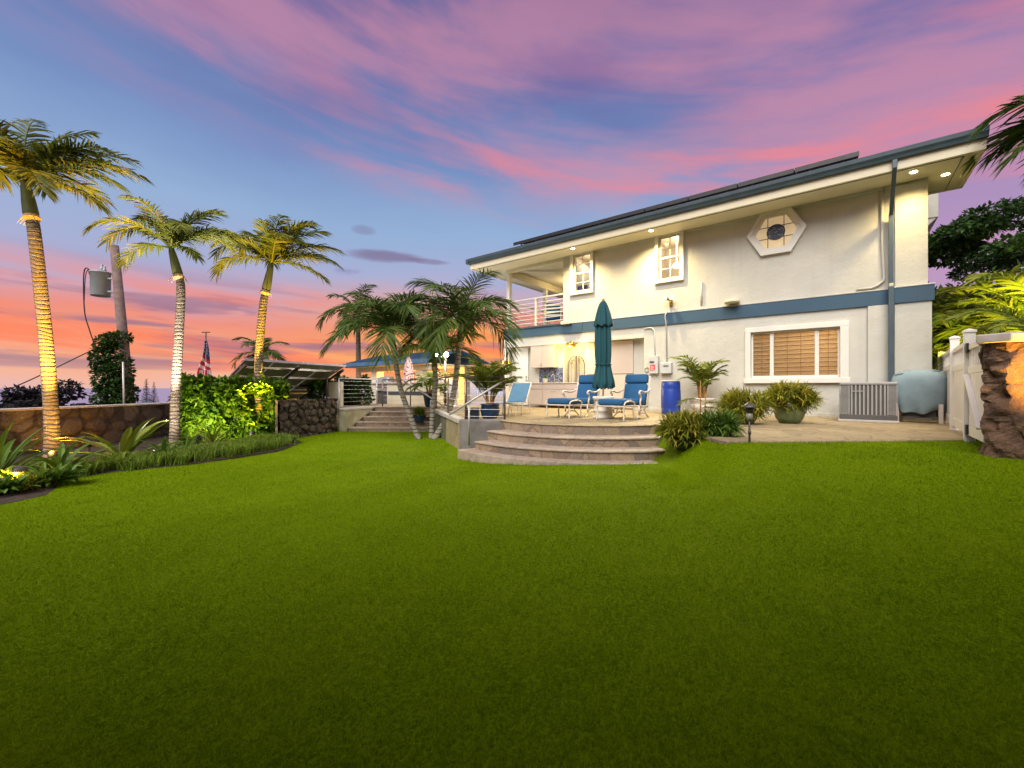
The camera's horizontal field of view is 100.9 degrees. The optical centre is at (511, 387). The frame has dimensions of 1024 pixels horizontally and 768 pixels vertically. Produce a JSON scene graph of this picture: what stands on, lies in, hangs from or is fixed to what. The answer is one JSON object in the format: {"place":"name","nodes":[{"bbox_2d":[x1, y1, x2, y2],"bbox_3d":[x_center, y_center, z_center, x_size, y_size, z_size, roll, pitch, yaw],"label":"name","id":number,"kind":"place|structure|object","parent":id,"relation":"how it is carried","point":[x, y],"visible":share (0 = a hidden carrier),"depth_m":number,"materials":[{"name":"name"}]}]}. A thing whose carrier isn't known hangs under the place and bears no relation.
{"place":"outdoors","nodes":[
{"label":"outdoors","id":0,"kind":"place"},
{"bbox_2d":[0,432,298,494],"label":"border grass","id":1,"kind":"structure","parent":0,"point":[249,444],"depth_m":8.51,"materials":[{"name":"green plant"}]},
{"bbox_2d":[0,435,301,504],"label":"planting bed","id":2,"kind":"object","parent":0,"point":[24,494],"visible":0.21,"depth_m":9.14,"materials":[{"name":"soil"}]},
{"bbox_2d":[4,465,31,477],"bbox_3d":[-7.420,1.345,6.350,0.310,0.350,0.305,0,0,0],"label":"bollard light","id":3,"kind":"object","parent":2,"relation":"on","point":[17,469],"visible":0.48,"depth_m":6.30,"materials":[{"name":"grey metal"}]},
{"bbox_2d":[0,465,40,494],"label":"leafy shrub","id":4,"kind":"object","parent":2,"relation":"on","point":[20,481],"visible":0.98,"depth_m":6.07,"materials":[{"name":"green plant"}]},
{"bbox_2d":[0,422,83,475],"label":"spider lily","id":5,"kind":"object","parent":2,"relation":"on","point":[6,457],"visible":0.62,"depth_m":6.98,"materials":[{"name":"green plant"}]},
{"bbox_2d":[25,461,91,486],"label":"leafy shrub","id":6,"kind":"object","parent":2,"relation":"on","point":[58,471],"visible":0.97,"depth_m":6.48,"materials":[{"name":"green plant"}]},
{"bbox_2d":[25,440,119,473],"bbox_3d":[-7.877,1.248,7.426,1.283,0.720,1.512,0,0,40],"label":"spider lily","id":7,"kind":"object","parent":2,"relation":"on","point":[62,455],"visible":0.4,"depth_m":7.46,"materials":[{"name":"green plant"}]},
{"bbox_2d":[0,118,155,457],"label":"palm tree","id":8,"kind":"object","parent":2,"relation":"on","point":[41,164],"visible":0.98,"depth_m":8.94,"materials":[{"name":"green plant"}]},
{"bbox_2d":[0,402,169,453],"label":"boundary wall","id":9,"kind":"structure","parent":2,"relation":"on","point":[110,423],"depth_m":11.19,"materials":[{"name":"stone"}]},
{"bbox_2d":[53,414,183,468],"bbox_3d":[-8.226,1.144,8.702,2.435,1.186,2.350,0,0,0],"label":"birds nest fern","id":10,"kind":"object","parent":2,"relation":"on","point":[129,437],"visible":0.61,"depth_m":8.66,"materials":[{"name":"green plant"}]},
{"bbox_2d":[130,436,186,454],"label":"birds nest fern","id":11,"kind":"object","parent":2,"relation":"on","point":[163,444],"visible":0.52,"depth_m":8.87,"materials":[{"name":"green plant"}]},
{"bbox_2d":[81,195,249,447],"bbox_3d":[-8.504,-1.562,10.546,3.487,6.167,2.750,0,0,0],"label":"palm tree","id":12,"kind":"object","parent":2,"relation":"on","point":[166,228],"visible":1,"depth_m":10.47,"materials":[{"name":"green plant"}]},
{"bbox_2d":[158,430,201,447],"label":"spider lily","id":13,"kind":"object","parent":2,"relation":"on","point":[187,442],"visible":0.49,"depth_m":10.34,"materials":[{"name":"green plant"}]},
{"bbox_2d":[180,422,237,444],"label":"spider lily","id":14,"kind":"object","parent":2,"relation":"on","point":[210,437],"visible":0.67,"depth_m":10.68,"materials":[{"name":"green plant"}]},
{"bbox_2d":[167,372,290,443],"bbox_3d":[-8.374,0.624,12.715,3.166,2.250,1.709,0,0,-39],"label":"hedge","id":15,"kind":"object","parent":2,"relation":"on","point":[211,402],"visible":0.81,"depth_m":12.21,"materials":[{"name":"green plant"}]},
{"bbox_2d":[196,214,346,422],"bbox_3d":[-7.183,-1.843,12.900,4.100,6.733,3.342,0,0,0],"label":"palm tree","id":16,"kind":"object","parent":2,"relation":"on","point":[271,247],"visible":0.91,"depth_m":12.80,"materials":[{"name":"green plant"}]},
{"bbox_2d":[0,388,502,417],"bbox_3d":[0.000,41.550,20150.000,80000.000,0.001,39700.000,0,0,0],"label":"sea","id":17,"kind":"structure","parent":0,"point":[163,394],"depth_m":2638.05,"materials":[{"name":"liquid"}]},
{"bbox_2d":[0,427,1023,767],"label":"lawn","id":18,"kind":"structure","parent":0,"point":[692,471],"depth_m":2.61,"materials":[{"name":"plant"}]},
{"bbox_2d":[202,332,209,362],"bbox_3d":[-11.008,0.017,15.200,0.280,4.066,0.044,0,0,0],"label":"flagpole","id":19,"kind":"object","parent":18,"relation":"on","point":[205,340],"visible":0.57,"depth_m":15.18,"materials":[{"name":"white metal"}]},
{"bbox_2d":[197,341,210,376],"bbox_3d":[-11.047,-0.956,15.170,0.438,1.450,0.140,0,0,0],"label":"flag","id":20,"kind":"object","parent":19,"relation":"attached to","point":[204,368],"visible":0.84,"depth_m":15.16,"materials":[{"name":"fabric"}]},
{"bbox_2d":[275,398,337,437],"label":"lava stone wall","id":21,"kind":"structure","parent":18,"relation":"on","point":[305,417],"depth_m":13.44,"materials":[{"name":"stone"}]},
{"bbox_2d":[318,289,455,438],"bbox_3d":[-3.777,-0.790,13.256,4.413,4.830,4.095,0,0,0],"label":"palm tree","id":22,"kind":"object","parent":18,"relation":"on","point":[389,319],"visible":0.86,"depth_m":12.56,"materials":[{"name":"green plant"}]},
{"bbox_2d":[348,406,442,431],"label":"garden stairs","id":23,"kind":"structure","parent":18,"relation":"on","point":[387,419],"depth_m":15.55,"materials":[{"name":"stone"}]},
{"bbox_2d":[411,405,427,422],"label":"potted shrub","id":24,"kind":"object","parent":23,"relation":"on","point":[420,413],"visible":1,"depth_m":15.11,"materials":[{"name":"green plant"}]},
{"bbox_2d":[383,316,486,437],"bbox_3d":[-2.380,-0.296,12.948,3.306,3.771,3.177,0,0,0],"label":"palm tree","id":25,"kind":"object","parent":18,"relation":"on","point":[434,368],"visible":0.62,"depth_m":13.03,"materials":[{"name":"green plant"}]},
{"bbox_2d":[393,267,526,438],"bbox_3d":[-1.746,-0.875,12.929,4.366,5.032,4.162,0,0,0],"label":"palm tree","id":26,"kind":"object","parent":18,"relation":"on","point":[469,314],"visible":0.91,"depth_m":12.54,"materials":[{"name":"green plant"}]},
{"bbox_2d":[459,419,506,448],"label":"cheek wall","id":27,"kind":"structure","parent":18,"relation":"on","point":[479,428],"depth_m":9.47,"materials":[{"name":"concrete"}]},
{"bbox_2d":[449,380,504,444],"bbox_3d":[-0.735,0.522,9.306,1.407,1.456,0.049,0,0,-31],"label":"handrail","id":28,"kind":"object","parent":27,"relation":"on","point":[473,399],"visible":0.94,"depth_m":9.17,"materials":[{"name":"metal"}]},
{"bbox_2d":[458,420,665,464],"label":"stone steps","id":29,"kind":"structure","parent":18,"relation":"on","point":[518,442],"depth_m":7.76,"materials":[{"name":"stone"}]},
{"bbox_2d":[650,407,710,450],"bbox_3d":[2.749,0.654,6.790,1.092,0.727,1.067,0,0,0],"label":"bush","id":30,"kind":"object","parent":18,"relation":"on","point":[678,431],"visible":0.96,"depth_m":6.61,"materials":[{"name":"green plant"}]},
{"bbox_2d":[691,406,747,439],"bbox_3d":[3.226,0.577,6.603,0.896,0.629,0.872,0,0,36],"label":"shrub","id":31,"kind":"object","parent":18,"relation":"on","point":[724,424],"visible":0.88,"depth_m":6.43,"materials":[{"name":"green plant"}]},
{"bbox_2d":[742,402,757,442],"bbox_3d":[3.270,0.525,5.820,0.200,0.650,0.200,0,0,0],"label":"path lantern","id":32,"kind":"object","parent":18,"relation":"on","point":[749,407],"visible":0.97,"depth_m":5.79,"materials":[{"name":"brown metal"}]},
{"bbox_2d":[962,329,978,442],"bbox_3d":[6.528,-0.025,6.020,0.170,1.630,0.277,0,0,43],"label":"fence post","id":33,"kind":"object","parent":18,"relation":"on","point":[969,336],"visible":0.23,"depth_m":5.96,"materials":[{"name":"plastic"}]},
{"bbox_2d":[953,343,962,430],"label":"gate","id":34,"kind":"structure","parent":33,"relation":"attached to","point":[958,387],"depth_m":6.88,"materials":[{"name":"plastic"}]},
{"bbox_2d":[963,342,984,442],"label":"gate","id":35,"kind":"structure","parent":33,"relation":"attached to","point":[974,383],"depth_m":5.54,"materials":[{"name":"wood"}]},
{"bbox_2d":[932,280,1022,369],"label":"areca palm","id":36,"kind":"object","parent":18,"relation":"on","point":[937,324],"visible":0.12,"depth_m":10.05,"materials":[{"name":"green plant"}]},
{"bbox_2d":[932,291,1022,368],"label":"areca palm","id":37,"kind":"object","parent":18,"relation":"on","point":[968,319],"visible":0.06,"depth_m":10.09,"materials":[{"name":"green plant"}]},
{"bbox_2d":[932,264,1023,348],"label":"areca palm","id":38,"kind":"object","parent":18,"relation":"on","point":[1015,297],"visible":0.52,"depth_m":8.69,"materials":[{"name":"green plant"}]},
{"bbox_2d":[941,305,1023,334],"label":"cycad","id":39,"kind":"object","parent":18,"relation":"on","point":[1014,320],"visible":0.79,"depth_m":5.40,"materials":[{"name":"green plant"}]},
{"bbox_2d":[959,91,1023,186],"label":"palm tree","id":40,"kind":"object","parent":18,"relation":"on","point":[1013,135],"visible":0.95,"depth_m":8.16,"materials":[{"name":"green plant"}]},
{"bbox_2d":[976,332,1023,458],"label":"stone pillar","id":41,"kind":"structure","parent":18,"relation":"on","point":[1001,356],"depth_m":4.66,"materials":[{"name":"stone"}]},
{"bbox_2d":[0,0,1023,387],"label":"sky","id":42,"kind":"structure","parent":0,"point":[428,137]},
{"bbox_2d":[336,401,962,448],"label":"patio","id":43,"kind":"structure","parent":0,"point":[807,429],"depth_m":8.31,"materials":[{"name":"stone"}]},
{"bbox_2d":[305,380,330,398],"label":"hedge","id":44,"kind":"object","parent":43,"relation":"on","point":[315,388],"visible":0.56,"depth_m":17.96,"materials":[{"name":"green plant"}]},
{"bbox_2d":[329,382,342,406],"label":"screen wall","id":45,"kind":"structure","parent":43,"relation":"on","point":[333,389],"depth_m":16.82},
{"bbox_2d":[328,374,375,405],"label":"hedge","id":46,"kind":"object","parent":43,"relation":"on","point":[360,396],"visible":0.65,"depth_m":17.71,"materials":[{"name":"green plant"}]},
{"bbox_2d":[314,283,395,377],"bbox_3d":[-8.999,-1.552,25.257,4.263,8.688,4.250,0,0,32],"label":"palm tree","id":47,"kind":"object","parent":43,"relation":"on","point":[345,315],"visible":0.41,"depth_m":24.64,"materials":[{"name":"green plant"}]},
{"bbox_2d":[337,406,376,431],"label":"stair wall","id":48,"kind":"structure","parent":43,"relation":"on","point":[348,417],"depth_m":15.16,"materials":[{"name":"stone"}]},
{"bbox_2d":[338,378,376,407],"bbox_3d":[-5.810,0.214,16.040,0.048,1.152,1.992,0,0,24],"label":"cable railing","id":49,"kind":"object","parent":48,"relation":"on","point":[339,389],"visible":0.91,"depth_m":15.78,"materials":[{"name":"metal"}]},
{"bbox_2d":[367,376,443,405],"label":"barbecue island","id":50,"kind":"structure","parent":43,"relation":"on","point":[390,387],"depth_m":18.88,"materials":[{"name":"stone"}]},
{"bbox_2d":[403,357,413,381],"bbox_3d":[-4.604,-0.335,18.906,0.486,2.150,0.495,0,0,0],"label":"garden umbrella","id":51,"kind":"object","parent":50,"relation":"on","point":[408,367],"visible":0.58,"depth_m":18.79,"materials":[{"name":"white fabric"}]},
{"bbox_2d":[342,350,488,401],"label":"pavilion","id":52,"kind":"structure","parent":43,"relation":"on","point":[379,370],"depth_m":21.87,"materials":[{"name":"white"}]},
{"bbox_2d":[382,373,464,415],"bbox_3d":[-2.242,0.224,14.029,2.194,1.132,8.127,0,0,-30],"label":"cable railing","id":53,"kind":"object","parent":43,"relation":"on","point":[447,386],"visible":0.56,"depth_m":14.83,"materials":[{"name":"metal"}]},
{"bbox_2d":[403,371,452,406],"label":"potted palm","id":54,"kind":"object","parent":43,"relation":"on","point":[428,381],"visible":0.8,"depth_m":16.07,"materials":[{"name":"green plant"}]},
{"bbox_2d":[435,409,464,440],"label":"retaining wall","id":55,"kind":"structure","parent":43,"relation":"on","point":[441,416],"depth_m":12.45,"materials":[{"name":"stone"}]},
{"bbox_2d":[467,407,479,418],"bbox_3d":[-0.930,0.605,10.020,0.300,0.270,0.300,0,0,0],"label":"planter box","id":56,"kind":"object","parent":43,"relation":"on","point":[474,412],"visible":0.66,"depth_m":9.87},
{"bbox_2d":[454,399,502,404],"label":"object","id":57,"kind":"structure","parent":43,"relation":"in","point":[476,400],"depth_m":22.53,"materials":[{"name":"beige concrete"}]},
{"bbox_2d":[448,356,521,418],"bbox_3d":[-0.629,-0.009,10.018,1.817,1.499,1.725,0,0,0],"label":"potted palm","id":58,"kind":"object","parent":43,"relation":"on","point":[481,371],"visible":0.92,"depth_m":9.83,"materials":[{"name":"green plant"}]},
{"bbox_2d":[465,376,505,418],"bbox_3d":[-0.620,0.259,9.750,0.954,1.062,0.052,0,0,4],"label":"cable railing","id":59,"kind":"object","parent":43,"relation":"on","point":[503,402],"visible":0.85,"depth_m":9.74,"materials":[{"name":"metal"}]},
{"bbox_2d":[499,382,531,415],"bbox_3d":[-0.060,0.317,11.530,0.652,0.946,1.271,0,0,34],"label":"sling chair","id":60,"kind":"object","parent":43,"relation":"on","point":[518,392],"visible":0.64,"depth_m":11.87,"materials":[{"name":"fabric"}]},
{"bbox_2d":[545,398,581,418],"bbox_3d":[1.270,0.497,10.360,0.712,0.493,0.638,0,0,38],"label":"footstool","id":61,"kind":"object","parent":43,"relation":"on","point":[558,402],"visible":0.99,"depth_m":10.18,"materials":[{"name":"fabric"}]},
{"bbox_2d":[562,375,600,416],"bbox_3d":[1.848,0.198,11.056,0.756,1.098,0.867,0,0,38],"label":"lounge chair","id":62,"kind":"object","parent":43,"relation":"on","point":[586,391],"visible":0.65,"depth_m":11.19,"materials":[{"name":"fabric"}]},
{"bbox_2d":[593,396,613,418],"bbox_3d":[2.220,0.472,10.280,0.510,0.535,0.510,0,0,0],"label":"side table","id":63,"kind":"object","parent":43,"relation":"on","point":[604,413],"visible":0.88,"depth_m":10.09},
{"bbox_2d":[592,298,614,395],"bbox_3d":[2.217,-0.988,10.286,0.548,2.385,0.536,0,0,-22],"label":"patio umbrella","id":64,"kind":"object","parent":63,"relation":"on","point":[603,378],"visible":1,"depth_m":10.13,"materials":[{"name":"teal fabric"}]},
{"bbox_2d":[596,398,634,421],"bbox_3d":[2.370,0.497,9.680,0.712,0.493,0.638,0,0,38],"label":"footstool","id":65,"kind":"object","parent":43,"relation":"on","point":[617,402],"visible":1,"depth_m":9.47,"materials":[{"name":"fabric"}]},
{"bbox_2d":[610,374,650,418],"bbox_3d":[2.958,0.198,10.456,0.756,1.098,0.867,0,0,38],"label":"lounge chair","id":66,"kind":"object","parent":43,"relation":"on","point":[636,389],"visible":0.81,"depth_m":10.56,"materials":[{"name":"fabric"}]},
{"bbox_2d":[661,380,680,413],"bbox_3d":[4.476,0.265,11.912,0.530,0.950,0.530,0,0,0],"label":"barrel","id":67,"kind":"object","parent":43,"relation":"on","point":[670,393],"visible":0.96,"depth_m":11.70,"materials":[{"name":"plastic"}]},
{"bbox_2d":[668,355,729,414],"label":"potted palm","id":68,"kind":"object","parent":43,"relation":"on","point":[703,371],"visible":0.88,"depth_m":11.42,"materials":[{"name":"green plant"}]},
{"bbox_2d":[676,376,727,414],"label":"cane palm","id":69,"kind":"object","parent":43,"relation":"on","point":[705,403],"visible":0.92,"depth_m":6.94,"materials":[{"name":"green plant"}]},
{"bbox_2d":[466,124,989,420],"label":"house","id":70,"kind":"structure","parent":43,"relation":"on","point":[817,278],"depth_m":11.53,"materials":[{"name":"paint"}]},
{"bbox_2d":[512,347,528,404],"bbox_3d":[0.318,-0.465,17.042,0.806,2.290,0.088,0,0,38],"label":"door","id":71,"kind":"structure","parent":70,"relation":"in","point":[523,360],"depth_m":16.97,"materials":[{"name":"metal"}]},
{"bbox_2d":[513,236,548,245],"bbox_3d":[1.047,-5.543,16.047,1.229,0.606,1.670,0,0,38],"label":"roof solar panel","id":72,"kind":"object","parent":70,"relation":"attached to","point":[533,239],"visible":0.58,"depth_m":15.48,"materials":[{"name":"glass"}]},
{"bbox_2d":[545,302,562,324],"bbox_3d":[1.692,-2.830,16.821,0.670,1.020,0.570,0,0,18],"label":"balcony chair","id":73,"kind":"object","parent":70,"relation":"on","point":[556,310],"visible":0.73,"depth_m":16.58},
{"bbox_2d":[541,227,580,238],"bbox_3d":[2.033,-5.543,15.281,1.229,0.606,1.670,0,0,38],"label":"roof solar panel","id":74,"kind":"object","parent":70,"relation":"attached to","point":[560,232],"visible":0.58,"depth_m":14.71,"materials":[{"name":"glass"}]},
{"bbox_2d":[570,250,593,295],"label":"window","id":75,"kind":"structure","parent":70,"relation":"in","point":[586,259],"depth_m":15.16,"materials":[{"name":"white glass"}]},
{"bbox_2d":[572,218,613,230],"bbox_3d":[3.020,-5.543,14.514,1.229,0.606,1.670,0,0,38],"label":"roof solar panel","id":76,"kind":"object","parent":70,"relation":"attached to","point":[593,224],"visible":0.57,"depth_m":13.95,"materials":[{"name":"glass"}]},
{"bbox_2d":[586,374,632,407],"bbox_3d":[3.374,0.115,14.689,1.745,1.151,0.059,0,0,38],"label":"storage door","id":77,"kind":"structure","parent":70,"relation":"in","point":[618,378],"depth_m":14.47,"materials":[{"name":"wood"}]},
{"bbox_2d":[586,340,633,373],"bbox_3d":[3.374,-1.043,14.689,1.745,1.116,0.059,0,0,38],"label":"storage door","id":78,"kind":"structure","parent":70,"relation":"in","point":[622,356],"depth_m":14.45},
{"bbox_2d":[607,208,651,220],"bbox_3d":[4.006,-5.543,13.748,1.229,0.606,1.670,0,0,38],"label":"roof solar panel","id":79,"kind":"object","parent":70,"relation":"attached to","point":[629,214],"visible":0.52,"depth_m":13.18,"materials":[{"name":"glass"}]},
{"bbox_2d":[655,230,683,283],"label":"window","id":80,"kind":"structure","parent":70,"relation":"in","point":[670,250],"depth_m":13.34,"materials":[{"name":"white glass"}]},
{"bbox_2d":[645,196,694,211],"bbox_3d":[4.993,-5.543,12.982,1.229,0.606,1.670,0,0,38],"label":"roof solar panel","id":81,"kind":"object","parent":70,"relation":"attached to","point":[669,204],"visible":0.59,"depth_m":12.42,"materials":[{"name":"glass"}]},
{"bbox_2d":[689,183,741,199],"bbox_3d":[5.980,-5.543,12.216,1.229,0.606,1.670,0,0,38],"label":"roof solar panel","id":82,"kind":"object","parent":70,"relation":"attached to","point":[721,190],"visible":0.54,"depth_m":11.65,"materials":[{"name":"glass"}]},
{"bbox_2d":[738,168,796,187],"bbox_3d":[6.966,-5.543,11.450,1.229,0.606,1.670,0,0,38],"label":"roof solar panel","id":83,"kind":"object","parent":70,"relation":"attached to","point":[771,177],"visible":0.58,"depth_m":10.88,"materials":[{"name":"glass"}]},
{"bbox_2d":[747,207,806,256],"bbox_3d":[7.095,-4.191,11.369,1.372,1.168,0.099,0,0,38],"label":"hexagon window","id":84,"kind":"structure","parent":70,"relation":"in","point":[778,231],"depth_m":11.35,"materials":[{"name":"white glass"}]},
{"bbox_2d":[744,320,849,382],"bbox_3d":[7.455,-0.892,11.169,2.321,1.534,0.245,0,0,38],"label":"window","id":85,"kind":"structure","parent":70,"relation":"in","point":[809,354],"depth_m":11.16,"materials":[{"name":"white glass"}]},
{"bbox_2d":[795,151,858,173],"bbox_3d":[7.953,-5.543,10.684,1.229,0.606,1.670,0,0,38],"label":"roof solar panel","id":86,"kind":"object","parent":70,"relation":"attached to","point":[829,162],"visible":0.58,"depth_m":10.12,"materials":[{"name":"glass"}]},
{"bbox_2d":[714,386,777,423],"bbox_3d":[4.786,0.355,8.735,1.228,0.867,1.266,0,0,0],"label":"potted shrub","id":87,"kind":"object","parent":43,"relation":"on","point":[737,399],"visible":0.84,"depth_m":8.49,"materials":[{"name":"green plant"}]},
{"bbox_2d":[759,377,827,423],"bbox_3d":[5.821,0.256,8.876,1.341,0.968,1.323,0,0,0],"label":"potted shrub","id":88,"kind":"object","parent":43,"relation":"on","point":[801,399],"visible":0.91,"depth_m":8.64,"materials":[{"name":"green plant"}]},
{"bbox_2d":[838,382,899,423],"bbox_3d":[7.884,0.307,9.394,1.005,0.865,0.930,0,0,38],"label":"slatted screen","id":89,"kind":"object","parent":43,"relation":"on","point":[872,402],"visible":1,"depth_m":9.05,"materials":[{"name":"plastic"}]},
{"bbox_2d":[891,369,946,423],"bbox_3d":[8.750,0.169,9.040,0.573,1.142,0.951,0,0,-38],"label":"covered grill","id":90,"kind":"object","parent":43,"relation":"on","point":[921,393],"visible":0.84,"depth_m":8.85,"materials":[{"name":"fabric"}]},
{"bbox_2d":[938,351,944,416],"bbox_3d":[10.289,-0.045,10.133,0.139,1.670,0.139,0,0,43],"label":"fence post","id":91,"kind":"object","parent":43,"relation":"on","point":[941,353],"visible":0.15,"depth_m":10.11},
{"bbox_2d":[940,349,949,422],"bbox_3d":[9.045,-0.040,8.792,0.050,1.400,3.540,0,0,43],"label":"slatted fence","id":92,"kind":"object","parent":91,"relation":"attached to","point":[945,357],"visible":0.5,"depth_m":8.50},
{"bbox_2d":[949,336,960,429],"bbox_3d":[7.804,-0.065,7.446,0.150,1.710,0.140,0,0,43],"label":"fence post","id":93,"kind":"object","parent":43,"relation":"on","point":[954,341],"visible":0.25,"depth_m":7.43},
{"bbox_3d":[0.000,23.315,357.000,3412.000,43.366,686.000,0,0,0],"label":"hillside","id":94,"kind":"structure","parent":0,"visible":0},
{"bbox_2d":[2,399,39,408],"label":"palm tree","id":95,"kind":"object","parent":94,"relation":"on","point":[24,404],"visible":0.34,"depth_m":39.84,"materials":[{"name":"green plant"}]},
{"bbox_2d":[0,378,87,406],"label":"distant tree","id":96,"kind":"object","parent":94,"relation":"on","point":[27,394],"visible":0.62,"depth_m":54.61,"materials":[{"name":"green plant"}]},
{"bbox_2d":[110,244,134,403],"bbox_3d":[-14.267,-1.167,15.600,1.080,8.184,0.368,0,0,0],"label":"utility pole","id":97,"kind":"object","parent":94,"relation":"on","point":[119,304],"visible":0.38,"depth_m":15.50,"materials":[{"name":"grey wood"}]},
{"bbox_2d":[0,350,91,393],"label":"guy wire","id":98,"kind":"object","parent":97,"relation":"attached to","point":[40,375],"visible":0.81,"depth_m":13.99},
{"bbox_2d":[89,264,112,297],"bbox_3d":[-15.127,-3.968,15.639,0.768,1.170,0.627,0,0,-33],"label":"transformer","id":99,"kind":"object","parent":97,"relation":"attached to","point":[100,282],"visible":1,"depth_m":15.41,"materials":[{"name":"metal"}]},
{"bbox_2d":[83,267,93,340],"bbox_3d":[-15.603,-3.048,15.553,0.462,2.799,0.133,0,0,0],"label":"power cable","id":100,"kind":"object","parent":99,"relation":"hanging from","point":[88,269],"visible":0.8,"depth_m":15.58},
{"bbox_2d":[86,330,140,404],"bbox_3d":[-14.629,-0.061,15.502,1.850,4.227,0.873,0,0,0],"label":"ivy","id":101,"kind":"object","parent":97,"relation":"attached to","point":[106,368],"visible":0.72,"depth_m":15.31,"materials":[{"name":"green plant"}]},
{"bbox_2d":[122,362,124,403],"bbox_3d":[-13.650,0.435,14.850,0.090,2.701,0.060,0,0,0],"label":"metal conduit","id":102,"kind":"object","parent":94,"relation":"on","point":[123,380],"visible":0.59,"depth_m":14.83,"materials":[{"name":"metal"}]},
{"bbox_2d":[140,379,152,402],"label":"norfolk pine","id":103,"kind":"object","parent":94,"relation":"on","point":[146,399],"visible":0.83,"depth_m":74.98,"materials":[{"name":"green plant"}]},
{"bbox_2d":[230,337,290,368],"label":"palm tree","id":104,"kind":"object","parent":94,"relation":"on","point":[274,354],"visible":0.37,"depth_m":23.76,"materials":[{"name":"green plant"}]},
{"bbox_2d":[228,358,345,399],"bbox_3d":[-9.477,0.896,17.000,5.983,3.707,3.982,0,0,42],"label":"solar shelter","id":105,"kind":"object","parent":94,"relation":"on","point":[298,376],"visible":0.43,"depth_m":16.27,"materials":[{"name":"metal"}]},
{"bbox_2d":[928,195,1023,282],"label":"shade tree","id":106,"kind":"object","parent":94,"relation":"on","point":[961,243],"visible":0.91,"depth_m":16.86,"materials":[{"name":"green plant"}]},
{"label":"ground","id":107,"kind":"structure","parent":0,"visible":0},
{"bbox_2d":[932,281,1009,348],"bbox_3d":[13.120,-0.790,9.654,5.203,4.071,6.224,0,0,0],"label":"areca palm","id":108,"kind":"object","parent":107,"relation":"on","point":[947,285],"visible":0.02,"depth_m":10.90,"materials":[{"name":"green plant"}]},
{"bbox_2d":[928,278,1022,362],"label":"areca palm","id":109,"kind":"object","parent":107,"relation":"on","point":[985,291],"visible":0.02,"depth_m":11.65,"materials":[{"name":"green plant"}]},
{"bbox_2d":[938,259,1023,307],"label":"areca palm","id":110,"kind":"object","parent":107,"relation":"on","point":[997,271],"visible":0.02,"depth_m":11.12,"materials":[{"name":"green plant"}]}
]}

